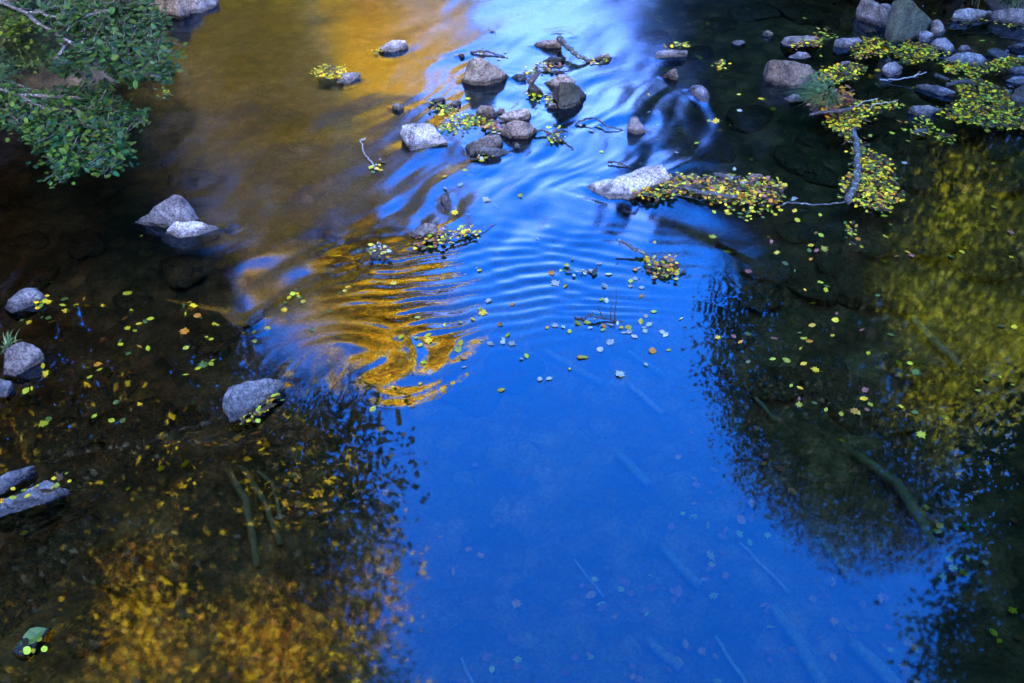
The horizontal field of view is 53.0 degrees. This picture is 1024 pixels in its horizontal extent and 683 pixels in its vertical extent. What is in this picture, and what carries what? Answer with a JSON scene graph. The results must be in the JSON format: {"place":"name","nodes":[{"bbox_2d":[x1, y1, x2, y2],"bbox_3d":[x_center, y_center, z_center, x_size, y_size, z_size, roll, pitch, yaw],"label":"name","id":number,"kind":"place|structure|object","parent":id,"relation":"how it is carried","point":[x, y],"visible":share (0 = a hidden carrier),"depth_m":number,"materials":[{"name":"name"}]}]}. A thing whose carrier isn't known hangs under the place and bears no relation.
{"place":"outdoors","nodes":[
{"label":"outdoors","id":0,"kind":"place"},
{"bbox_2d":[0,0,1023,682],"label":"ground","id":1,"kind":"structure","parent":0,"point":[352,580],"depth_m":7.43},
{"bbox_2d":[0,7,38,43],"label":"bank plant","id":2,"kind":"object","parent":1,"relation":"on","point":[15,26],"visible":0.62,"depth_m":9.22,"materials":[{"name":"green plant"}]},
{"bbox_2d":[0,569,48,637],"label":"sunken stone","id":3,"kind":"object","parent":1,"relation":"on","point":[24,595],"visible":1,"depth_m":5.80,"materials":[{"name":"stone"}]},
{"bbox_2d":[0,230,50,253],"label":"sunken stone","id":4,"kind":"object","parent":1,"relation":"on","point":[32,240],"visible":1,"depth_m":8.29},
{"bbox_2d":[1,38,56,82],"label":"bank plant","id":5,"kind":"object","parent":1,"relation":"on","point":[32,64],"visible":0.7,"depth_m":9.11,"materials":[{"name":"green plant"}]},
{"bbox_2d":[0,537,66,585],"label":"sunken stone","id":6,"kind":"object","parent":1,"relation":"on","point":[26,553],"visible":0.67,"depth_m":6.00,"materials":[{"name":"stone"}]},
{"bbox_2d":[15,265,60,293],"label":"sunken stone","id":7,"kind":"object","parent":1,"relation":"on","point":[40,278],"visible":0.85,"depth_m":8.05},
{"bbox_2d":[0,26,76,78],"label":"plant","id":8,"kind":"object","parent":1,"relation":"on","point":[11,53],"visible":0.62,"depth_m":9.26,"materials":[{"name":"green plant"}]},
{"bbox_2d":[30,416,95,463],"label":"sunken stone","id":9,"kind":"object","parent":1,"relation":"on","point":[60,439],"visible":0.97,"depth_m":6.74,"materials":[{"name":"stone"}]},
{"bbox_2d":[45,501,100,563],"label":"sunken stone","id":10,"kind":"object","parent":1,"relation":"on","point":[75,531],"visible":0.98,"depth_m":6.14,"materials":[{"name":"stone"}]},
{"bbox_2d":[48,449,118,491],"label":"sunken stone","id":11,"kind":"object","parent":1,"relation":"on","point":[89,469],"visible":0.9,"depth_m":6.54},
{"bbox_2d":[67,229,107,260],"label":"sunken stone","id":12,"kind":"object","parent":1,"relation":"on","point":[84,244],"visible":1,"depth_m":8.24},
{"bbox_2d":[59,597,137,658],"bbox_3d":[-2.284,1.568,5.677,0.431,0.101,0.306,-30,49,-30],"label":"sunken stone","id":13,"kind":"object","parent":1,"relation":"on","point":[94,630],"visible":1,"depth_m":5.63,"materials":[{"name":"stone"}]},
{"bbox_2d":[87,547,176,603],"bbox_3d":[-2.204,1.367,5.975,0.626,0.132,0.311,22,45,23],"label":"sunken stone","id":14,"kind":"object","parent":1,"relation":"on","point":[115,572],"visible":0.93,"depth_m":5.90,"materials":[{"name":"stone"}]},
{"bbox_2d":[112,288,153,309],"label":"sunken stone","id":15,"kind":"object","parent":1,"relation":"on","point":[134,300],"visible":0.98,"depth_m":7.93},
{"bbox_2d":[92,396,176,460],"bbox_3d":[-2.516,0.560,6.868,0.573,0.115,0.522,-24,47,-25],"label":"sunken stone","id":16,"kind":"object","parent":1,"relation":"on","point":[147,421],"visible":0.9,"depth_m":6.81,"materials":[{"name":"stone"}]},
{"bbox_2d":[120,432,164,467],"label":"sunken stone","id":17,"kind":"object","parent":1,"relation":"on","point":[134,457],"visible":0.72,"depth_m":6.64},
{"bbox_2d":[150,0,198,27],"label":"rock","id":18,"kind":"object","parent":1,"relation":"on","point":[180,12],"visible":0.62,"depth_m":10.98,"materials":[{"name":"grey stone"}]},
{"bbox_2d":[159,254,206,290],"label":"sunken stone","id":19,"kind":"object","parent":1,"relation":"on","point":[181,272],"visible":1,"depth_m":8.00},
{"bbox_2d":[174,405,209,432],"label":"sunken stone","id":20,"kind":"object","parent":1,"relation":"on","point":[190,418],"visible":0.92,"depth_m":6.97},
{"bbox_2d":[165,167,220,188],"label":"sunken stone","id":21,"kind":"object","parent":1,"relation":"on","point":[187,178],"visible":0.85,"depth_m":8.96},
{"bbox_2d":[189,330,231,364],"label":"sunken stone","id":22,"kind":"object","parent":1,"relation":"on","point":[217,348],"visible":0.95,"depth_m":7.49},
{"bbox_2d":[226,468,260,568],"bbox_3d":[-1.635,1.075,6.334,0.096,0.074,0.810,-16,43,-17],"label":"sunken stick","id":23,"kind":"object","parent":1,"relation":"on","point":[247,507],"visible":1,"depth_m":6.31,"materials":[{"name":"brown wood"}]},
{"bbox_2d":[242,467,282,546],"bbox_3d":[-1.549,1.023,6.415,0.065,0.064,0.688,-20,45,-21],"label":"sunken stick","id":24,"kind":"object","parent":1,"relation":"on","point":[266,507],"visible":1,"depth_m":6.40,"materials":[{"name":"brown wood"}]},
{"bbox_2d":[285,116,322,140],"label":"sunken stone","id":25,"kind":"object","parent":1,"relation":"on","point":[304,128],"visible":0.99,"depth_m":9.59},
{"bbox_2d":[347,289,400,319],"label":"sunken stone","id":26,"kind":"object","parent":1,"relation":"on","point":[371,303],"visible":1,"depth_m":7.86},
{"bbox_2d":[424,369,504,417],"bbox_3d":[-0.309,0.330,7.386,0.554,0.158,0.460,21,45,22],"label":"sunken stone","id":27,"kind":"object","parent":1,"relation":"on","point":[474,393],"visible":0.87,"depth_m":7.26,"materials":[{"name":"stone"}]},
{"bbox_2d":[448,19,489,42],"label":"sunken stone","id":28,"kind":"object","parent":1,"relation":"on","point":[471,30],"visible":0.81,"depth_m":11.26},
{"bbox_2d":[0,9,1023,682],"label":"leaves","id":29,"kind":"object","parent":1,"relation":"on","point":[676,591],"depth_m":6.34,"materials":[{"name":"plant"}]},
{"bbox_2d":[483,349,545,394],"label":"sunken stone","id":30,"kind":"object","parent":1,"relation":"on","point":[510,372],"visible":0.9,"depth_m":7.40,"materials":[{"name":"stone"}]},
{"bbox_2d":[543,348,605,386],"bbox_3d":[0.446,0.187,7.412,0.517,0.096,0.057,26,47,27],"label":"sunken stick","id":31,"kind":"object","parent":1,"relation":"on","point":[577,369],"visible":1,"depth_m":7.38,"materials":[{"name":"blue wood"}]},
{"bbox_2d":[562,190,592,214],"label":"sunken stone","id":32,"kind":"object","parent":1,"relation":"on","point":[576,202],"visible":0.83,"depth_m":8.73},
{"bbox_2d":[615,451,651,487],"bbox_3d":[0.791,0.831,6.708,0.062,0.070,0.323,-24,46,-25],"label":"sunken stick","id":33,"kind":"object","parent":1,"relation":"on","point":[638,474],"visible":1,"depth_m":6.68,"materials":[{"name":"blue wood"}]},
{"bbox_2d":[635,29,672,47],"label":"sunken stone","id":34,"kind":"object","parent":1,"relation":"on","point":[654,38],"visible":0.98,"depth_m":11.14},
{"bbox_2d":[642,634,684,671],"bbox_3d":[0.830,1.723,5.675,0.064,0.062,0.271,-31,50,-31],"label":"sunken stick","id":35,"kind":"object","parent":1,"relation":"on","point":[665,655],"visible":1,"depth_m":5.65,"materials":[{"name":"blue wood"}]},
{"bbox_2d":[657,542,702,589],"bbox_3d":[1.000,1.337,6.140,0.061,0.084,0.387,-22,45,-23],"label":"sunken stick","id":36,"kind":"object","parent":1,"relation":"on","point":[687,573],"visible":1,"depth_m":6.11,"materials":[{"name":"blue wood"}]},
{"bbox_2d":[693,135,735,163],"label":"sunken stone","id":37,"kind":"object","parent":1,"relation":"on","point":[713,149],"visible":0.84,"depth_m":9.29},
{"bbox_2d":[692,272,744,300],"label":"sunken stone","id":38,"kind":"object","parent":1,"relation":"on","point":[718,286],"visible":0.97,"depth_m":7.98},
{"bbox_2d":[708,17,738,32],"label":"sunken stone","id":39,"kind":"object","parent":1,"relation":"on","point":[721,24],"visible":1,"depth_m":11.33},
{"bbox_2d":[715,229,769,254],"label":"sunken stone","id":40,"kind":"object","parent":1,"relation":"on","point":[733,242],"visible":0.84,"depth_m":8.30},
{"bbox_2d":[726,104,773,133],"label":"sunken stone","id":41,"kind":"object","parent":1,"relation":"on","point":[753,118],"visible":0.98,"depth_m":9.72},
{"bbox_2d":[736,277,784,313],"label":"sunken stone","id":42,"kind":"object","parent":1,"relation":"on","point":[758,296],"visible":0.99,"depth_m":7.87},
{"bbox_2d":[743,2,782,20],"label":"sunken stone","id":43,"kind":"object","parent":1,"relation":"on","point":[757,11],"visible":0.91,"depth_m":11.42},
{"bbox_2d":[735,244,793,286],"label":"sunken stone","id":44,"kind":"object","parent":1,"relation":"on","point":[762,262],"visible":0.94,"depth_m":8.06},
{"bbox_2d":[749,366,803,404],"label":"sunken stone","id":45,"kind":"object","parent":1,"relation":"on","point":[770,383],"visible":0.94,"depth_m":7.28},
{"bbox_2d":[762,60,816,102],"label":"rock","id":46,"kind":"object","parent":1,"relation":"on","point":[778,75],"visible":0.79,"depth_m":9.77,"materials":[{"name":"beige stone"}]},
{"bbox_2d":[774,221,811,244],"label":"sunken stone","id":47,"kind":"object","parent":1,"relation":"on","point":[796,233],"visible":0.85,"depth_m":8.33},
{"bbox_2d":[774,145,813,175],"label":"sunken stone","id":48,"kind":"object","parent":1,"relation":"on","point":[791,159],"visible":0.91,"depth_m":9.05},
{"bbox_2d":[768,603,829,682],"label":"sunken stick","id":49,"kind":"object","parent":1,"relation":"on","point":[798,641],"visible":1,"depth_m":5.69,"materials":[{"name":"brown wood"}]},
{"bbox_2d":[777,3,834,26],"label":"sunken stone","id":50,"kind":"object","parent":1,"relation":"on","point":[814,15],"visible":0.87,"depth_m":11.28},
{"bbox_2d":[785,273,838,304],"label":"sunken stone","id":51,"kind":"object","parent":1,"relation":"on","point":[814,288],"visible":0.94,"depth_m":7.89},
{"bbox_2d":[800,160,838,187],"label":"sunken stone","id":52,"kind":"object","parent":1,"relation":"on","point":[821,174],"visible":0.91,"depth_m":8.87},
{"bbox_2d":[795,349,848,407],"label":"sunken stone","id":53,"kind":"object","parent":1,"relation":"on","point":[825,361],"visible":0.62,"depth_m":7.43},
{"bbox_2d":[810,226,849,276],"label":"sunken stone","id":54,"kind":"object","parent":1,"relation":"on","point":[832,257],"visible":0.84,"depth_m":8.13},
{"bbox_2d":[823,370,889,435],"bbox_3d":[2.418,0.431,7.251,0.435,0.161,0.614,0,41,0],"label":"sunken stone","id":55,"kind":"object","parent":1,"relation":"on","point":[841,392],"visible":0.97,"depth_m":7.15,"materials":[{"name":"stone"}]},
{"bbox_2d":[832,258,899,311],"bbox_3d":[2.738,-0.449,7.968,0.567,0.179,0.580,0,41,0],"label":"sunken stone","id":56,"kind":"object","parent":1,"relation":"on","point":[861,284],"visible":0.91,"depth_m":7.86,"materials":[{"name":"stone"}]},
{"bbox_2d":[841,227,897,258],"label":"sunken stone","id":57,"kind":"object","parent":1,"relation":"on","point":[875,244],"visible":0.89,"depth_m":8.18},
{"bbox_2d":[856,121,883,140],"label":"sunken stone","id":58,"kind":"object","parent":1,"relation":"on","point":[874,128],"visible":0.72,"depth_m":9.41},
{"bbox_2d":[846,636,902,682],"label":"sunken stick","id":59,"kind":"object","parent":1,"relation":"on","point":[878,666],"visible":1,"depth_m":5.59,"materials":[{"name":"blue wood"}]},
{"bbox_2d":[852,450,939,551],"bbox_3d":[2.466,0.976,6.513,0.173,0.092,0.844,-14,43,-15],"label":"sunken stick","id":60,"kind":"object","parent":1,"relation":"on","point":[909,502],"visible":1,"depth_m":6.48,"materials":[{"name":"brown wood"}]},
{"bbox_2d":[882,129,910,155],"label":"sunken stone","id":61,"kind":"object","parent":1,"relation":"on","point":[897,143],"visible":0.91,"depth_m":9.29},
{"bbox_2d":[873,407,930,442],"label":"sunken stone","id":62,"kind":"object","parent":1,"relation":"on","point":[898,425],"visible":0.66,"depth_m":7.04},
{"bbox_2d":[884,291,926,318],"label":"sunken stone","id":63,"kind":"object","parent":1,"relation":"on","point":[905,306],"visible":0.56,"depth_m":7.82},
{"bbox_2d":[882,0,931,54],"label":"rock","id":64,"kind":"object","parent":1,"relation":"on","point":[908,20],"visible":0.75,"depth_m":10.41,"materials":[{"name":"grey stone"}]},
{"bbox_2d":[883,362,955,385],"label":"sunken stone","id":65,"kind":"object","parent":1,"relation":"on","point":[930,375],"visible":0.88,"depth_m":7.39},
{"bbox_2d":[900,171,943,195],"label":"sunken stone","id":66,"kind":"object","parent":1,"relation":"on","point":[928,183],"visible":0.99,"depth_m":8.79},
{"bbox_2d":[907,224,965,261],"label":"sunken stone","id":67,"kind":"object","parent":1,"relation":"on","point":[937,243],"visible":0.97,"depth_m":8.16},
{"bbox_2d":[909,314,963,368],"bbox_3d":[3.127,-0.003,7.578,0.065,0.117,0.547,-18,44,-20],"label":"sunken stick","id":68,"kind":"object","parent":1,"relation":"on","point":[934,341],"visible":1,"depth_m":7.56,"materials":[{"name":"brown wood"}]},
{"bbox_2d":[925,138,964,160],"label":"sunken stone","id":69,"kind":"object","parent":1,"relation":"on","point":[940,149],"visible":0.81,"depth_m":9.23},
{"bbox_2d":[937,160,977,180],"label":"sunken stone","id":70,"kind":"object","parent":1,"relation":"on","point":[951,170],"visible":0.62,"depth_m":8.96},
{"bbox_2d":[945,242,1021,282],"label":"sunken stone","id":71,"kind":"object","parent":1,"relation":"on","point":[985,262],"visible":0.94,"depth_m":8.06,"materials":[{"name":"stone"}]},
{"bbox_2d":[952,163,1023,202],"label":"sunken stone","id":72,"kind":"object","parent":1,"relation":"on","point":[996,184],"visible":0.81,"depth_m":8.71,"materials":[{"name":"stone"}]},
{"bbox_2d":[975,126,1023,161],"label":"sunken stone","id":73,"kind":"object","parent":1,"relation":"on","point":[995,144],"visible":0.97,"depth_m":9.23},
{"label":"water","id":74,"kind":"structure","parent":0,"visible":0},
{"bbox_2d":[0,466,38,498],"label":"rock","id":75,"kind":"object","parent":74,"relation":"on","point":[19,480],"visible":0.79,"depth_m":6.05,"materials":[{"name":"stone"}]},
{"bbox_2d":[3,342,46,383],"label":"rock","id":76,"kind":"object","parent":74,"relation":"on","point":[23,361],"visible":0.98,"depth_m":6.77,"materials":[{"name":"grey stone"}]},
{"bbox_2d":[4,288,48,320],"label":"rock","id":77,"kind":"object","parent":74,"relation":"on","point":[20,304],"visible":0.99,"depth_m":7.28,"materials":[{"name":"stone"}]},
{"bbox_2d":[12,628,54,661],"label":"rock","id":78,"kind":"object","parent":74,"relation":"on","point":[47,635],"visible":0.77,"depth_m":5.22,"materials":[{"name":"stone"}]},
{"bbox_2d":[0,481,72,532],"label":"rock","id":79,"kind":"object","parent":74,"relation":"on","point":[36,506],"visible":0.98,"depth_m":5.93,"materials":[{"name":"stone"}]},
{"bbox_2d":[132,195,199,246],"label":"rock","id":80,"kind":"object","parent":74,"relation":"on","point":[156,222],"visible":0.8,"depth_m":7.99,"materials":[{"name":"stone"}]},
{"bbox_2d":[165,221,220,249],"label":"rock","id":81,"kind":"object","parent":74,"relation":"on","point":[189,235],"visible":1,"depth_m":7.96,"materials":[{"name":"stone"}]},
{"bbox_2d":[187,0,219,25],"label":"rock","id":82,"kind":"object","parent":74,"relation":"on","point":[205,11],"visible":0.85,"depth_m":11.15,"materials":[{"name":"stone"}]},
{"bbox_2d":[222,378,285,433],"bbox_3d":[-1.634,0.390,6.547,0.421,0.303,0.176,-20,45,-22],"label":"rock","id":83,"kind":"object","parent":74,"relation":"on","point":[238,399],"visible":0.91,"depth_m":6.47,"materials":[{"name":"stone"}]},
{"bbox_2d":[337,72,360,89],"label":"rock","id":84,"kind":"object","parent":74,"relation":"on","point":[348,80],"visible":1,"depth_m":9.89,"materials":[{"name":"grey stone"}]},
{"bbox_2d":[378,40,407,59],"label":"rock","id":85,"kind":"object","parent":74,"relation":"on","point":[393,49],"visible":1,"depth_m":10.39,"materials":[{"name":"stone"}]},
{"bbox_2d":[400,123,447,163],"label":"rock","id":86,"kind":"object","parent":74,"relation":"on","point":[422,142],"visible":1,"depth_m":8.96,"materials":[{"name":"stone"}]},
{"bbox_2d":[409,223,439,247],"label":"rock","id":87,"kind":"object","parent":74,"relation":"on","point":[424,230],"visible":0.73,"depth_m":7.90,"materials":[{"name":"grey stone"}]},
{"bbox_2d":[465,134,502,166],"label":"rock","id":88,"kind":"object","parent":74,"relation":"on","point":[472,148],"visible":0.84,"depth_m":8.85,"materials":[{"name":"grey stone"}]},
{"bbox_2d":[461,57,508,95],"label":"rock","id":89,"kind":"object","parent":74,"relation":"on","point":[482,77],"visible":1,"depth_m":9.84,"materials":[{"name":"stone"}]},
{"bbox_2d":[477,146,511,164],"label":"rock","id":90,"kind":"object","parent":74,"relation":"on","point":[501,156],"visible":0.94,"depth_m":8.87,"materials":[{"name":"stone"}]},
{"bbox_2d":[0,16,1023,654],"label":"leaf litter","id":91,"kind":"object","parent":74,"relation":"on","point":[878,162],"visible":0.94,"depth_m":9.17,"materials":[{"name":"plant"}]},
{"bbox_2d":[841,128,860,205],"bbox_3d":[2.865,-1.502,8.671,0.158,0.103,1.216,9,42,10],"label":"branch","id":92,"kind":"object","parent":91,"relation":"on","point":[851,192],"visible":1,"depth_m":8.52,"materials":[{"name":"grey wood"}]},
{"bbox_2d":[497,120,537,148],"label":"rock","id":93,"kind":"object","parent":74,"relation":"on","point":[521,133],"visible":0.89,"depth_m":9.06,"materials":[{"name":"grey stone"}]},
{"bbox_2d":[532,40,561,56],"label":"rock","id":94,"kind":"object","parent":74,"relation":"on","point":[547,48],"visible":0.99,"depth_m":10.46,"materials":[{"name":"grey stone"}]},
{"bbox_2d":[552,82,586,116],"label":"rock","id":95,"kind":"object","parent":74,"relation":"on","point":[571,97],"visible":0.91,"depth_m":9.49,"materials":[{"name":"stone"}]},
{"bbox_2d":[585,164,669,214],"bbox_3d":[0.967,-1.236,8.438,0.702,0.348,0.241,-6,41,-7],"label":"rock","id":96,"kind":"object","parent":74,"relation":"on","point":[614,196],"visible":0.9,"depth_m":8.39,"materials":[{"name":"stone"}]},
{"bbox_2d":[626,116,645,142],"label":"rock","id":97,"kind":"object","parent":74,"relation":"on","point":[636,132],"visible":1,"depth_m":9.13,"materials":[{"name":"stone"}]},
{"bbox_2d":[654,49,687,66],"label":"rock","id":98,"kind":"object","parent":74,"relation":"on","point":[667,58],"visible":1,"depth_m":10.28,"materials":[{"name":"stone"}]},
{"bbox_2d":[687,85,709,112],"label":"rock","id":99,"kind":"object","parent":74,"relation":"on","point":[698,96],"visible":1,"depth_m":9.64,"materials":[{"name":"stone"}]},
{"bbox_2d":[780,35,819,57],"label":"rock","id":100,"kind":"object","parent":74,"relation":"on","point":[787,49],"visible":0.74,"depth_m":10.49,"materials":[{"name":"beige stone"}]},
{"bbox_2d":[781,77,843,118],"bbox_3d":[2.750,-2.157,9.372,0.611,0.258,0.638,-18,44,-19],"label":"grass tuft","id":101,"kind":"object","parent":74,"relation":"on","point":[827,96],"visible":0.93,"depth_m":9.36,"materials":[{"name":"green plant"}]},
{"bbox_2d":[832,38,862,55],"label":"rock","id":102,"kind":"object","parent":74,"relation":"on","point":[841,46],"visible":0.94,"depth_m":10.46,"materials":[{"name":"stone"}]},
{"bbox_2d":[853,0,888,39],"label":"rock","id":103,"kind":"object","parent":74,"relation":"on","point":[872,14],"visible":0.77,"depth_m":10.86,"materials":[{"name":"grey stone"}]},
{"bbox_2d":[907,105,940,123],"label":"rock","id":104,"kind":"object","parent":74,"relation":"on","point":[926,111],"visible":0.91,"depth_m":9.37,"materials":[{"name":"grey stone"}]},
{"bbox_2d":[914,84,955,106],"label":"rock","id":105,"kind":"object","parent":74,"relation":"on","point":[937,95],"visible":0.95,"depth_m":9.72,"materials":[{"name":"stone"}]},
{"bbox_2d":[942,52,986,75],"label":"rock","id":106,"kind":"object","parent":74,"relation":"on","point":[970,58],"visible":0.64,"depth_m":10.17,"materials":[{"name":"grey stone"}]},
{"bbox_2d":[950,8,991,32],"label":"rock","id":107,"kind":"object","parent":74,"relation":"on","point":[972,15],"visible":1,"depth_m":10.95,"materials":[{"name":"grey stone"}]},
{"bbox_2d":[962,0,1023,12],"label":"grass tuft","id":108,"kind":"object","parent":74,"relation":"on","point":[994,5],"visible":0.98,"depth_m":10.94,"materials":[{"name":"green plant"}]},
{"bbox_2d":[988,8,1023,35],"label":"rock","id":109,"kind":"object","parent":74,"relation":"on","point":[1013,16],"visible":0.99,"depth_m":10.88,"materials":[{"name":"grey stone"}]},
{"bbox_3d":[-4.842,-5.340,3.907,8.441,10.915,6.908,0,41,0],"label":"mixed tree","id":110,"kind":"object","parent":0,"visible":0},
{"bbox_2d":[0,77,152,188],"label":"overhanging bough","id":111,"kind":"object","parent":110,"relation":"attached to","point":[65,102],"visible":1,"depth_m":7.60,"materials":[{"name":"green plant"}]},
{"bbox_2d":[0,0,186,88],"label":"overhanging bough","id":112,"kind":"object","parent":110,"relation":"attached to","point":[147,59],"visible":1,"depth_m":7.54,"materials":[{"name":"green plant"}]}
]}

